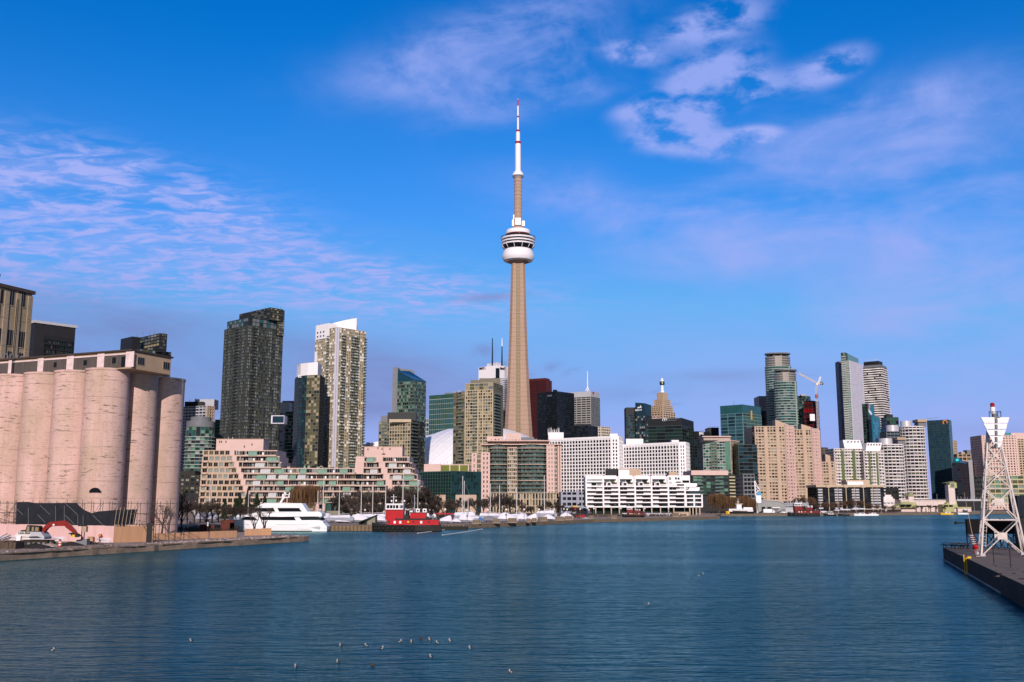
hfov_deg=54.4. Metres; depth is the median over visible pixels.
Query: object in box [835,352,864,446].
striped white tower
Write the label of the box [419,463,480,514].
green glass block
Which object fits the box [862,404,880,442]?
blue sign tower
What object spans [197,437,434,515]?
pink terraced building
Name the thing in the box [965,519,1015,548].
black billboard
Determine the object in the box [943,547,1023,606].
pier
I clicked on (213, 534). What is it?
plywood fence
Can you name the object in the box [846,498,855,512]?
bare tree
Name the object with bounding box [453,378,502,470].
brown condo
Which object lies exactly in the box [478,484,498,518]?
sailboat
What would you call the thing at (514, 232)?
observation window
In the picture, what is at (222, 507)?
bare tree
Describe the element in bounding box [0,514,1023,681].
water
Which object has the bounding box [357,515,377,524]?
sloped shed
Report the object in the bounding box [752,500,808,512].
harbour shed
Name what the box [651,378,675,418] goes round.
stepped beige tower
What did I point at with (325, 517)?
sailboat
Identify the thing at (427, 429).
blue grey tower
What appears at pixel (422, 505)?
bare bush
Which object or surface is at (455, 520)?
covered boat
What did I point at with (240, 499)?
conifer
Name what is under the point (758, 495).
banner mast
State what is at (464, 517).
covered boat
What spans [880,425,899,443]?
dark condo block
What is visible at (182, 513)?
bare tree
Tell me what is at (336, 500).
bare tree
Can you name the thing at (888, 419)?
green black block
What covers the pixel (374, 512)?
bare tree
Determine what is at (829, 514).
motorboat
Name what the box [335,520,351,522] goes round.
covered boat
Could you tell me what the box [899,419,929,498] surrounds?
curved white condo
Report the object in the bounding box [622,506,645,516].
tugboat
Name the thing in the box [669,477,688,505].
window
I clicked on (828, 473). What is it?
beige apartment tower
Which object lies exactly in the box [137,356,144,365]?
window
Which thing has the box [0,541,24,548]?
timber retaining wall
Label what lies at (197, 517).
sailboat
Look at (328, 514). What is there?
sailboat
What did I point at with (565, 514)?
covered boat
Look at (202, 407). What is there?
banded condo
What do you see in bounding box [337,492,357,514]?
bare tree
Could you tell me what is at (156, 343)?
glass condo block
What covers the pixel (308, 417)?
curved condo
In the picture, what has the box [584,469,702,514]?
white stepped condo
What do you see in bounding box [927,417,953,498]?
dark teal tower
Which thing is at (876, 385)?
white banded tower
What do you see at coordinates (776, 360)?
curved tower
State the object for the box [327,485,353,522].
sailboat
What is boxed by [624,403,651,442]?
dark hotel tower
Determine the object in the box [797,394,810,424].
green glass tower
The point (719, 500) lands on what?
willow tree
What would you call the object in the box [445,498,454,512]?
bare tree
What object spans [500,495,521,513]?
bare tree
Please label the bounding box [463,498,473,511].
bare tree
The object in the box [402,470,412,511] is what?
sailboat
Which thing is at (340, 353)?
beige condo tower
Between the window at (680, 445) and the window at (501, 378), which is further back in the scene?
the window at (501, 378)
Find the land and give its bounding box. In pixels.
[177,510,1008,527]
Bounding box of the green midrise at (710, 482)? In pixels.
[683,470,735,512]
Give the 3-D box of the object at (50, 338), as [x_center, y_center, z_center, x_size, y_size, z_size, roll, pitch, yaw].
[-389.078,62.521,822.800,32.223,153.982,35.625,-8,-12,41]
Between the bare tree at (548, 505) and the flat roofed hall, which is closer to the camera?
the bare tree at (548, 505)
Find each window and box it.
[0,289,3,304]
[6,329,13,346]
[7,290,14,306]
[18,331,24,348]
[19,292,25,308]
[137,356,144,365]
[162,361,169,370]
[500,378,506,407]
[502,242,533,249]
[503,236,533,239]
[503,239,532,242]
[506,232,529,235]
[531,381,550,438]
[562,439,620,508]
[591,397,599,425]
[624,445,687,475]
[652,393,674,417]
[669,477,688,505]
[758,426,794,502]
[797,429,819,496]
[971,436,1017,507]
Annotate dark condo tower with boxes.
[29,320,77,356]
[219,306,286,449]
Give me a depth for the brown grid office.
1193.38 m
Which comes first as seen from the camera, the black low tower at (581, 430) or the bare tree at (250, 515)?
the bare tree at (250, 515)
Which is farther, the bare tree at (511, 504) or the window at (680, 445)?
the window at (680, 445)
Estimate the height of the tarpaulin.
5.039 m
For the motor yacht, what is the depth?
292.57 m
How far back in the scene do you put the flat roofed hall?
848.77 m
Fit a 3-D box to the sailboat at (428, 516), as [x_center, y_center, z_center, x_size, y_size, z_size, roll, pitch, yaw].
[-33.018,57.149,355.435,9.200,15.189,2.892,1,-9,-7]
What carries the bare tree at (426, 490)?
on the land
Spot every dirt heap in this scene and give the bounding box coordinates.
[21,543,52,548]
[44,543,57,546]
[61,542,83,545]
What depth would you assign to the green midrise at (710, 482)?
692.50 m
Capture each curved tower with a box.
[764,352,790,425]
[773,369,798,428]
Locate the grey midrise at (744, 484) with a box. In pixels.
[736,474,754,508]
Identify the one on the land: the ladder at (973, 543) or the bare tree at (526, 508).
the bare tree at (526, 508)
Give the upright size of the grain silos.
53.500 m
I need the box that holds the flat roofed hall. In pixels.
[956,496,988,510]
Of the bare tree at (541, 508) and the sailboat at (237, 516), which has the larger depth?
the bare tree at (541, 508)
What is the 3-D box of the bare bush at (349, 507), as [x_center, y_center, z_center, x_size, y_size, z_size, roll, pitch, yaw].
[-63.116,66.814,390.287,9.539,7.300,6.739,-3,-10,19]
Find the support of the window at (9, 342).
in the silo head tower at (10, 295)
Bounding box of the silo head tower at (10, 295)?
[0,274,35,358]
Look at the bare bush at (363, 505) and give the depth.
404.65 m
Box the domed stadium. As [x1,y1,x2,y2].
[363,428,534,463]
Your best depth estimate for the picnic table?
143.56 m
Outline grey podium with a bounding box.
[559,490,587,513]
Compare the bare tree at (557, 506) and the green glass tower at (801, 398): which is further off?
the green glass tower at (801, 398)
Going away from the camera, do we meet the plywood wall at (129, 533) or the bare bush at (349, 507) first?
the plywood wall at (129, 533)
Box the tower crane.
[798,373,822,428]
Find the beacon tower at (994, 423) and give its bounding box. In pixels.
[974,403,1023,556]
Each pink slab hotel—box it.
[970,433,1019,509]
[1011,433,1023,475]
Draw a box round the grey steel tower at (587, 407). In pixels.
[569,371,599,426]
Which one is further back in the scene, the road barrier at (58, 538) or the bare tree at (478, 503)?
the bare tree at (478, 503)
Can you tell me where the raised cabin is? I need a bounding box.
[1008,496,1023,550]
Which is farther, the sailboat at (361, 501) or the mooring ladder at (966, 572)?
the sailboat at (361, 501)
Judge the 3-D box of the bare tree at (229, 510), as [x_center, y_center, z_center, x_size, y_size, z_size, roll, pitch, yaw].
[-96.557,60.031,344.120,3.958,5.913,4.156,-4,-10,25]
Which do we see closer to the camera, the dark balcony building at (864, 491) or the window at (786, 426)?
the dark balcony building at (864, 491)
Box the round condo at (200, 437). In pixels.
[183,417,215,499]
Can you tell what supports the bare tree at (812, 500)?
on the land
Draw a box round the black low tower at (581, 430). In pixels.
[563,424,597,437]
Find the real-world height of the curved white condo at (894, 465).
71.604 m
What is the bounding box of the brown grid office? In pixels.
[954,450,971,461]
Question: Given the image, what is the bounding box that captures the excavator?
[14,520,81,544]
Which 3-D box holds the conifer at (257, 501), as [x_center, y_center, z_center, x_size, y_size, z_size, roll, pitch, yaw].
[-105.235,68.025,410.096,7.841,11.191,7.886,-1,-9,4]
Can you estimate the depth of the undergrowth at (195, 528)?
256.80 m
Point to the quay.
(48, 554)
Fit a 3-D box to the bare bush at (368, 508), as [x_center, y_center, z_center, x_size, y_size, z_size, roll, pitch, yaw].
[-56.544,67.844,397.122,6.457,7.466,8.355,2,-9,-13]
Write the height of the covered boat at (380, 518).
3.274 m
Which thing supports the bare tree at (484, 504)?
on the land
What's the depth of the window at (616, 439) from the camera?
896.76 m
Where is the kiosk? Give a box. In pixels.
[316,502,341,515]
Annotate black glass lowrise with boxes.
[732,444,758,498]
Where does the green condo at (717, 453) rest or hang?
on the land
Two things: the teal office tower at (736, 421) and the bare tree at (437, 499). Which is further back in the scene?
the teal office tower at (736, 421)
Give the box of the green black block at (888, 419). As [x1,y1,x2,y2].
[881,414,898,431]
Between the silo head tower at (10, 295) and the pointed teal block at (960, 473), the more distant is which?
the pointed teal block at (960, 473)
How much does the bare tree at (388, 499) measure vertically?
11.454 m
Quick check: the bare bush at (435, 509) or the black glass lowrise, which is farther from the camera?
the black glass lowrise
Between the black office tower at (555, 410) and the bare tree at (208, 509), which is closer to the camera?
the bare tree at (208, 509)
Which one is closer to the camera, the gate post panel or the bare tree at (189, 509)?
the gate post panel
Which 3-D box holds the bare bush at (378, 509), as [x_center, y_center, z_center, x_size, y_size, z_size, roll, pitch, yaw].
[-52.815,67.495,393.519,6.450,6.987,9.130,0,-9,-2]
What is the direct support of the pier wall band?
attached to the pier
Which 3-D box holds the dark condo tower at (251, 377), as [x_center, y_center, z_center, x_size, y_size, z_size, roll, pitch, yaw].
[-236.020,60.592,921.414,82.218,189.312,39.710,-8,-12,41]
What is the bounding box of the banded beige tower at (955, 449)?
[953,440,957,453]
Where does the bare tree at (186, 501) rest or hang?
on the land
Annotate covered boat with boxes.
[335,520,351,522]
[353,514,367,522]
[371,514,385,521]
[440,515,451,523]
[452,518,460,522]
[459,513,473,522]
[483,516,497,521]
[498,512,517,521]
[516,513,527,520]
[528,513,537,520]
[543,514,554,520]
[560,512,571,518]
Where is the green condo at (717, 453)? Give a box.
[698,436,739,473]
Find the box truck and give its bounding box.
[763,509,774,512]
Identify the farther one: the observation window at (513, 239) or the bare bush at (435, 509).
the observation window at (513, 239)
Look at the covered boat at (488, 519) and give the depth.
359.43 m
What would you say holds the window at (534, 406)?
in the red office tower at (539, 385)
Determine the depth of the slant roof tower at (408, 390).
1013.02 m
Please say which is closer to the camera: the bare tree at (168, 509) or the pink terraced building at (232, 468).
the bare tree at (168, 509)
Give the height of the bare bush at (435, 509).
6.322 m
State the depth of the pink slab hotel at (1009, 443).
995.38 m
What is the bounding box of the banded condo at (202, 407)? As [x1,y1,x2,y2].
[178,398,218,508]
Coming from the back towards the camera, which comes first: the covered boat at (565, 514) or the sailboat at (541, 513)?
the covered boat at (565, 514)
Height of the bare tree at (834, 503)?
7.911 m
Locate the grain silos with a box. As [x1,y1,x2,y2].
[0,299,185,532]
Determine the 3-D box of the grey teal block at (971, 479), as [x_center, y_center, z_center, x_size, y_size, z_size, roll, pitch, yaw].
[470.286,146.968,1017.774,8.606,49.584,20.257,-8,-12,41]
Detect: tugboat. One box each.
[372,494,441,531]
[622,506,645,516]
[787,499,819,515]
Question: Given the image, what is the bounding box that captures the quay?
[0,530,308,560]
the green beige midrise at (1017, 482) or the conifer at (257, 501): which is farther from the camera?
the green beige midrise at (1017, 482)
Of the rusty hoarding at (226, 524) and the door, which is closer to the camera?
the door
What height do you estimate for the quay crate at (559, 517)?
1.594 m
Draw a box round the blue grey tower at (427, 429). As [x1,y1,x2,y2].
[425,419,428,436]
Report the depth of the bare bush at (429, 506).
403.03 m
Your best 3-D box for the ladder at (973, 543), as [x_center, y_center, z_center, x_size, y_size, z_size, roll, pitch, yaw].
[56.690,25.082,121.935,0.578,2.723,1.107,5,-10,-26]
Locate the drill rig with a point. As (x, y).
(83, 541)
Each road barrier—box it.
[51,537,64,540]
[96,538,111,542]
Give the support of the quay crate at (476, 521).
on the land
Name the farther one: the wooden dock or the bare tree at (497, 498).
the bare tree at (497, 498)
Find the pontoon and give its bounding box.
[442,525,467,529]
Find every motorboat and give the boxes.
[823,513,835,515]
[854,513,867,515]
[940,512,953,514]
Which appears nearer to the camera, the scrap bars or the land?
the scrap bars
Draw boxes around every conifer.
[219,499,228,519]
[229,493,243,516]
[229,498,238,518]
[243,488,252,514]
[253,493,260,507]
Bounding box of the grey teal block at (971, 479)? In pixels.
[966,460,974,498]
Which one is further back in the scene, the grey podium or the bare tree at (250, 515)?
the grey podium
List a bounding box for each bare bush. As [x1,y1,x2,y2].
[341,503,362,515]
[352,504,364,513]
[362,502,375,513]
[373,504,384,513]
[405,501,426,510]
[419,502,436,511]
[430,505,441,514]
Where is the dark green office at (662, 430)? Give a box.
[648,418,693,470]
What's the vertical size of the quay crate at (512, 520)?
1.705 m
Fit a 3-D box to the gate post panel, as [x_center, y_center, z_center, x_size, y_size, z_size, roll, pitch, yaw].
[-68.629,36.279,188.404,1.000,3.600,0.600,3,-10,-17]
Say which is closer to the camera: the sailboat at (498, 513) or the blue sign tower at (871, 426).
the sailboat at (498, 513)
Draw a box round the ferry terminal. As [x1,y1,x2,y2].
[889,481,970,511]
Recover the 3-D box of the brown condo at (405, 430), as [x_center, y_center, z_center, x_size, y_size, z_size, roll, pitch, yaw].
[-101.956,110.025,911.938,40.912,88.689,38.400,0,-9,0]
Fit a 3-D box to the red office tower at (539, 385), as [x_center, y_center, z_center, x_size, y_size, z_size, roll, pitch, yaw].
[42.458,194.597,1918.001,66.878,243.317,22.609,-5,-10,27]
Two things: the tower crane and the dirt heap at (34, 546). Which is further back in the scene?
the tower crane
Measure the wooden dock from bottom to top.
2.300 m
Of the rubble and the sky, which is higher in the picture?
the sky
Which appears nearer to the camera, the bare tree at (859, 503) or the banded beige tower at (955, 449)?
the bare tree at (859, 503)
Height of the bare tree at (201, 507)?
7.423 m
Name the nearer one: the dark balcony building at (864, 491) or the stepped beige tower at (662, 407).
the dark balcony building at (864, 491)
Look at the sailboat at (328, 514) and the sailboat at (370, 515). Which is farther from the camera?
the sailboat at (328, 514)
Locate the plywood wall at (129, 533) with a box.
[113,524,152,542]
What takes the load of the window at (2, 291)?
in the silo head tower at (10, 295)
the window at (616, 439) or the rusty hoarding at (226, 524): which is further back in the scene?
the window at (616, 439)
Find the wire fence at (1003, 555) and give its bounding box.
[992,545,1021,567]
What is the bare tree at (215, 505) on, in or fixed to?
on the land
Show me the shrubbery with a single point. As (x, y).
(619, 514)
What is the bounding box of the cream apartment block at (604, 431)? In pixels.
[598,426,610,436]
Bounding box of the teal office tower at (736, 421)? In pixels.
[720,404,761,443]
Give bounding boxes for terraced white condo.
[825,440,862,484]
[860,443,885,487]
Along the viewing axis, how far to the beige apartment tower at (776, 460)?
895.67 m
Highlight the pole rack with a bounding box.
[114,507,142,525]
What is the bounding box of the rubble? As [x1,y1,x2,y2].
[0,535,302,552]
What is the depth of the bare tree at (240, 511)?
330.79 m
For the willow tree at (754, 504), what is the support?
on the land
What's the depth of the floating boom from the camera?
279.83 m
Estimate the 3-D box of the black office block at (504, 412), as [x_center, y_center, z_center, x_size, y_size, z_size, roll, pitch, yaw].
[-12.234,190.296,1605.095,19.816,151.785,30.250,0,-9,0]
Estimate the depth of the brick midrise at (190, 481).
613.60 m
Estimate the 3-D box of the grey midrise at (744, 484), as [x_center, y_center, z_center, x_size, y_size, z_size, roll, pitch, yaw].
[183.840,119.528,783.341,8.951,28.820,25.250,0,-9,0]
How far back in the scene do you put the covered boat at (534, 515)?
378.61 m
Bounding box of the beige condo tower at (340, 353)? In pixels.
[314,318,366,467]
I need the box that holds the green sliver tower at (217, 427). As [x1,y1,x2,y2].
[214,420,219,449]
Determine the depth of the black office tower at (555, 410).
1313.28 m
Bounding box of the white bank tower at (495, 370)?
[478,338,507,410]
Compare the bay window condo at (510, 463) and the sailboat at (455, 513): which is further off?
the bay window condo at (510, 463)
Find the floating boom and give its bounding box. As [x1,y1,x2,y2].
[443,529,480,534]
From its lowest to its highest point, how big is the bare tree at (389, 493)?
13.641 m
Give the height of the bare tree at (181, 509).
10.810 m
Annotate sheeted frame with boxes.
[112,509,136,524]
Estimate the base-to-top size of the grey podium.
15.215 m
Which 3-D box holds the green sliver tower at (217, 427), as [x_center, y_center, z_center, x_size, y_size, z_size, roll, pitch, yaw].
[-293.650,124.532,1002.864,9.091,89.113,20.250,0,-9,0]
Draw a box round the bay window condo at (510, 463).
[471,433,561,512]
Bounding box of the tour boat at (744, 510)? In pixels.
[726,504,753,513]
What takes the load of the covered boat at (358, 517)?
on the land
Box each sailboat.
[195,478,217,521]
[234,492,252,518]
[313,492,328,520]
[320,479,331,516]
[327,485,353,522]
[351,483,370,516]
[364,482,386,520]
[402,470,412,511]
[410,483,429,517]
[452,476,475,518]
[453,481,474,518]
[457,506,479,519]
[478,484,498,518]
[488,485,499,514]
[512,487,528,516]
[535,475,556,517]
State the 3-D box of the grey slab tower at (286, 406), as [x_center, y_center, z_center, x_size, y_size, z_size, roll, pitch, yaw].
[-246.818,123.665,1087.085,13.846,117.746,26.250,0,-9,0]
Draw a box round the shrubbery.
[578,510,897,516]
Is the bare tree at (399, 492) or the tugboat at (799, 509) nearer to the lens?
the bare tree at (399, 492)
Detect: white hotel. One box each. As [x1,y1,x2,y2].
[548,429,623,509]
[623,439,689,475]
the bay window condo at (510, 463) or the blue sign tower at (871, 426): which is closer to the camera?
the bay window condo at (510, 463)
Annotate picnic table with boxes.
[950,543,969,548]
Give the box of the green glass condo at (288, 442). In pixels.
[284,412,293,464]
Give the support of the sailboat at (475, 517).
on the land
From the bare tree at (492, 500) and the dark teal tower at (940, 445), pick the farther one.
the dark teal tower at (940, 445)
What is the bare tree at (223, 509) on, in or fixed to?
on the land
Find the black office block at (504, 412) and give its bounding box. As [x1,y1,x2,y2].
[503,411,505,428]
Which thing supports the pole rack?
attached to the scaffold
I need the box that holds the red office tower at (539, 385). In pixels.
[529,378,551,439]
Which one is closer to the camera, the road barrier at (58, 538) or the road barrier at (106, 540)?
the road barrier at (106, 540)
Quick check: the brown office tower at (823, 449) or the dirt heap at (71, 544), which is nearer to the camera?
the dirt heap at (71, 544)
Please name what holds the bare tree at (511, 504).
on the land
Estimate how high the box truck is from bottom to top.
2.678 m
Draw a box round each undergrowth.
[177,524,241,531]
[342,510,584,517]
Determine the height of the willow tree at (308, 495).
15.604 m
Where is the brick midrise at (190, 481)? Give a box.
[179,471,200,513]
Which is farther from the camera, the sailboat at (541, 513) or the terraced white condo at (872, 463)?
the terraced white condo at (872, 463)
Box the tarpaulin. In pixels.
[15,502,113,525]
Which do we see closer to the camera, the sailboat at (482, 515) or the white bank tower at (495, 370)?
the sailboat at (482, 515)
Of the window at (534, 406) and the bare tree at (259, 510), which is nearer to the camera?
the bare tree at (259, 510)
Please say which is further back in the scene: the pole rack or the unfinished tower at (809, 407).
the unfinished tower at (809, 407)
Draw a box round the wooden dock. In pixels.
[330,525,371,530]
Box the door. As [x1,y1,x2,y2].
[121,356,125,366]
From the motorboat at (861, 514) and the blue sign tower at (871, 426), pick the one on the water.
the motorboat at (861, 514)
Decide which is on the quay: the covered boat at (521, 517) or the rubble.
the rubble
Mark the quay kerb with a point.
(144, 545)
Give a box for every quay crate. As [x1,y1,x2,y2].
[472,520,480,523]
[508,518,516,522]
[555,516,563,519]
[565,516,572,519]
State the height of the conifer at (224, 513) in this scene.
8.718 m
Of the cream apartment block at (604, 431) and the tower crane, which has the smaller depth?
the cream apartment block at (604, 431)
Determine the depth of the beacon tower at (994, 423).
126.05 m
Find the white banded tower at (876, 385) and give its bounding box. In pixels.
[863,359,890,431]
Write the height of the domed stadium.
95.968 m
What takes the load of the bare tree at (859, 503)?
on the land
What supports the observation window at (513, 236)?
in the observation tower at (518, 242)
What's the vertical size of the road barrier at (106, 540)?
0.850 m
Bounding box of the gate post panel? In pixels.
[146,523,152,541]
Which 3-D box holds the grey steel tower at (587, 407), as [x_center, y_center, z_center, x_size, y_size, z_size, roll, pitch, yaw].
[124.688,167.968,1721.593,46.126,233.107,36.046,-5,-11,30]
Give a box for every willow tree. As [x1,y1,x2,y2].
[286,484,322,510]
[705,493,730,512]
[721,496,739,508]
[734,495,752,508]
[742,499,757,508]
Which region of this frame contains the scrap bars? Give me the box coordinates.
[0,533,12,539]
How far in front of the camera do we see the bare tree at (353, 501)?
423.07 m
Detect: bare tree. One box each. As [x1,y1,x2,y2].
[150,506,171,532]
[178,488,200,518]
[178,497,191,531]
[179,501,190,523]
[184,498,194,523]
[188,502,205,523]
[192,500,206,521]
[201,503,211,522]
[206,500,221,522]
[209,502,225,521]
[217,505,234,519]
[226,506,236,518]
[234,505,246,518]
[244,508,262,528]
[254,505,273,527]
[327,495,350,506]
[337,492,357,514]
[343,495,362,513]
[352,490,379,513]
[368,491,384,513]
[377,492,391,513]
[386,488,401,503]
[392,485,415,507]
[401,487,424,510]
[411,485,432,503]
[416,491,433,509]
[424,494,441,514]
[431,501,446,512]
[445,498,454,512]
[453,499,461,511]
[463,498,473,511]
[468,498,482,510]
[480,499,489,511]
[483,496,496,510]
[491,494,511,511]
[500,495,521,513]
[508,499,526,510]
[519,505,528,512]
[536,505,543,510]
[540,500,552,508]
[553,502,561,511]
[793,496,809,502]
[805,497,817,506]
[827,502,839,510]
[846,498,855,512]
[853,500,864,511]
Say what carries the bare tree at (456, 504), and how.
on the land
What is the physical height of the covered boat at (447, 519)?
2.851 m
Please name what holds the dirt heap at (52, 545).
on the quay
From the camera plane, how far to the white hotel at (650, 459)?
878.03 m
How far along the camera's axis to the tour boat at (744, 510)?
631.22 m
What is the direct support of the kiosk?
on the land
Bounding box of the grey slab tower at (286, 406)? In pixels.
[279,401,293,451]
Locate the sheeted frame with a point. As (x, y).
(120, 518)
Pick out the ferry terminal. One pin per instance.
(949, 502)
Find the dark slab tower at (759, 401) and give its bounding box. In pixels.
[754,396,766,425]
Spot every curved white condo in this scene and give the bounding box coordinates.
[878,437,906,499]
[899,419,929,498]
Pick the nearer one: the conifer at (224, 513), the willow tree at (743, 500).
the conifer at (224, 513)
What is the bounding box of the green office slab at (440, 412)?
[429,393,452,434]
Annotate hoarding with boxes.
[0,524,113,542]
[200,520,234,531]
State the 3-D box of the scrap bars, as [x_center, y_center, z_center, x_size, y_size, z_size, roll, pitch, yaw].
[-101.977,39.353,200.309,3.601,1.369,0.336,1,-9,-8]
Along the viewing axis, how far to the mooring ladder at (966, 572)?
118.76 m
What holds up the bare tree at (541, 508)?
on the land
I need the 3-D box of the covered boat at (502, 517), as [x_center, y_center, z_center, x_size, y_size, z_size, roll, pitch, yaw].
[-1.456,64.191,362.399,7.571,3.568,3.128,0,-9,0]
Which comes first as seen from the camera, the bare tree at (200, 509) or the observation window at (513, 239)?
the bare tree at (200, 509)
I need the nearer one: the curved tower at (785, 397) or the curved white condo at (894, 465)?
the curved white condo at (894, 465)
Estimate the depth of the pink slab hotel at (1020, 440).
1024.92 m
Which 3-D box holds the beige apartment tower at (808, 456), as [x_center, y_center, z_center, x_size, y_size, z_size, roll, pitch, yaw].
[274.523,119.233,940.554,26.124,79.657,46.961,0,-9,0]
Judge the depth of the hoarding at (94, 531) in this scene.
193.40 m
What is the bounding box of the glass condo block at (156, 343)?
[120,332,170,376]
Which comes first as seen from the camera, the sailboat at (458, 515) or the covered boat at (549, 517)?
the sailboat at (458, 515)
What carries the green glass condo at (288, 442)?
on the land
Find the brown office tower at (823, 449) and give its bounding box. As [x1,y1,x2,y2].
[821,447,827,461]
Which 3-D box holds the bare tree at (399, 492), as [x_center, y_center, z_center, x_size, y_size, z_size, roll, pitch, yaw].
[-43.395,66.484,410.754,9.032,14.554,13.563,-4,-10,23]
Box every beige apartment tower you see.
[744,420,796,502]
[794,424,822,499]
[821,454,838,484]
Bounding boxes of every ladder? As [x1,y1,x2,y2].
[963,555,970,574]
[969,534,980,556]
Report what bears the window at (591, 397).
in the grey steel tower at (587, 407)
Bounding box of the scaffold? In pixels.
[0,499,176,541]
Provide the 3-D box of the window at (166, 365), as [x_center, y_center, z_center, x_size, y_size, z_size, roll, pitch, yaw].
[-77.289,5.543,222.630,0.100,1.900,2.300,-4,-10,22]
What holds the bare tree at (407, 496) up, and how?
on the land
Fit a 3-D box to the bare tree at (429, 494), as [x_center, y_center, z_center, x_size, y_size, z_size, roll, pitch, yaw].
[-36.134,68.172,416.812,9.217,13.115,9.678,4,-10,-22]
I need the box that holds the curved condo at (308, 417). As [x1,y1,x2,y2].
[292,361,324,467]
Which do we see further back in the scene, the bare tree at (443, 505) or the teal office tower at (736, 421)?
the teal office tower at (736, 421)
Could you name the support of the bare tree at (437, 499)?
on the land
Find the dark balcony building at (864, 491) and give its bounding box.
[806,479,898,511]
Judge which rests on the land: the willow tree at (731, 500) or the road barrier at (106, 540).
the willow tree at (731, 500)
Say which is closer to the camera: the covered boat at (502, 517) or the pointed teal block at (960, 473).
the covered boat at (502, 517)
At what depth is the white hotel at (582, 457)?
896.51 m
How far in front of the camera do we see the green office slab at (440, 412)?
1335.65 m
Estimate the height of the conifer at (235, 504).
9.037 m
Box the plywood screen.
[244,528,270,535]
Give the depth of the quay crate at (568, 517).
405.80 m
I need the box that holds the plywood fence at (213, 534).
[153,531,236,539]
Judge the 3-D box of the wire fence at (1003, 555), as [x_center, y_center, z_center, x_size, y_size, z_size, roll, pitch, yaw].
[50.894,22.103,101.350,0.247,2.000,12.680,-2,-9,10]
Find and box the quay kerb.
[0,536,306,553]
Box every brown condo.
[378,412,423,471]
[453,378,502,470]
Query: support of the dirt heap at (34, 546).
on the quay
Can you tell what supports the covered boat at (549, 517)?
on the land
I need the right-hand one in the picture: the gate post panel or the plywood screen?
the plywood screen
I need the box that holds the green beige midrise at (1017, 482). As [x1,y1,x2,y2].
[974,476,1023,503]
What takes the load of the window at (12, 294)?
in the silo head tower at (10, 295)
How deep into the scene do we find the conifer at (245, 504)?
413.07 m
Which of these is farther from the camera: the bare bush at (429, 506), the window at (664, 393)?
the window at (664, 393)
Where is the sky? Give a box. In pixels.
[0,0,1023,498]
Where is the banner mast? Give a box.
[754,481,760,512]
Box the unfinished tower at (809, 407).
[803,401,820,440]
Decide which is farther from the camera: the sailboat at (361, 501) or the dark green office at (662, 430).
the dark green office at (662, 430)
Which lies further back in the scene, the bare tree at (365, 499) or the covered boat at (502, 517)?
the bare tree at (365, 499)
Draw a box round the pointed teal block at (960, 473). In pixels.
[952,457,969,498]
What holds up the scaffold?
on the quay
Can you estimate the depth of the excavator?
174.42 m
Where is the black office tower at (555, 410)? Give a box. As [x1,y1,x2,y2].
[537,390,573,439]
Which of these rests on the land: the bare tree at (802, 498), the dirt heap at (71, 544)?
the bare tree at (802, 498)
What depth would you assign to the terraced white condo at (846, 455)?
953.56 m
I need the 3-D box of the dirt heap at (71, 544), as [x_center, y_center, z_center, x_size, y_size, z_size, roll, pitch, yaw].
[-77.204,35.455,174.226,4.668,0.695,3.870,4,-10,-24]
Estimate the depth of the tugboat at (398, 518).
291.57 m
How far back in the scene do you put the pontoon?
310.64 m
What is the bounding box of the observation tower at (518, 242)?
[501,99,535,436]
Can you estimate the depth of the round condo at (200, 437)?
879.00 m
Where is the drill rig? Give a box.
[76,524,90,544]
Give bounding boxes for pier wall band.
[943,554,1000,593]
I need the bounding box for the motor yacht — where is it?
[230,492,329,531]
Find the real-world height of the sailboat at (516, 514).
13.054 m
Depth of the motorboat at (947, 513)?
682.78 m
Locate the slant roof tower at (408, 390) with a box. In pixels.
[392,367,425,463]
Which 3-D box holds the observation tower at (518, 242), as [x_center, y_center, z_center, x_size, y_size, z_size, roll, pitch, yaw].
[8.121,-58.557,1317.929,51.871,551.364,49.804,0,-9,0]

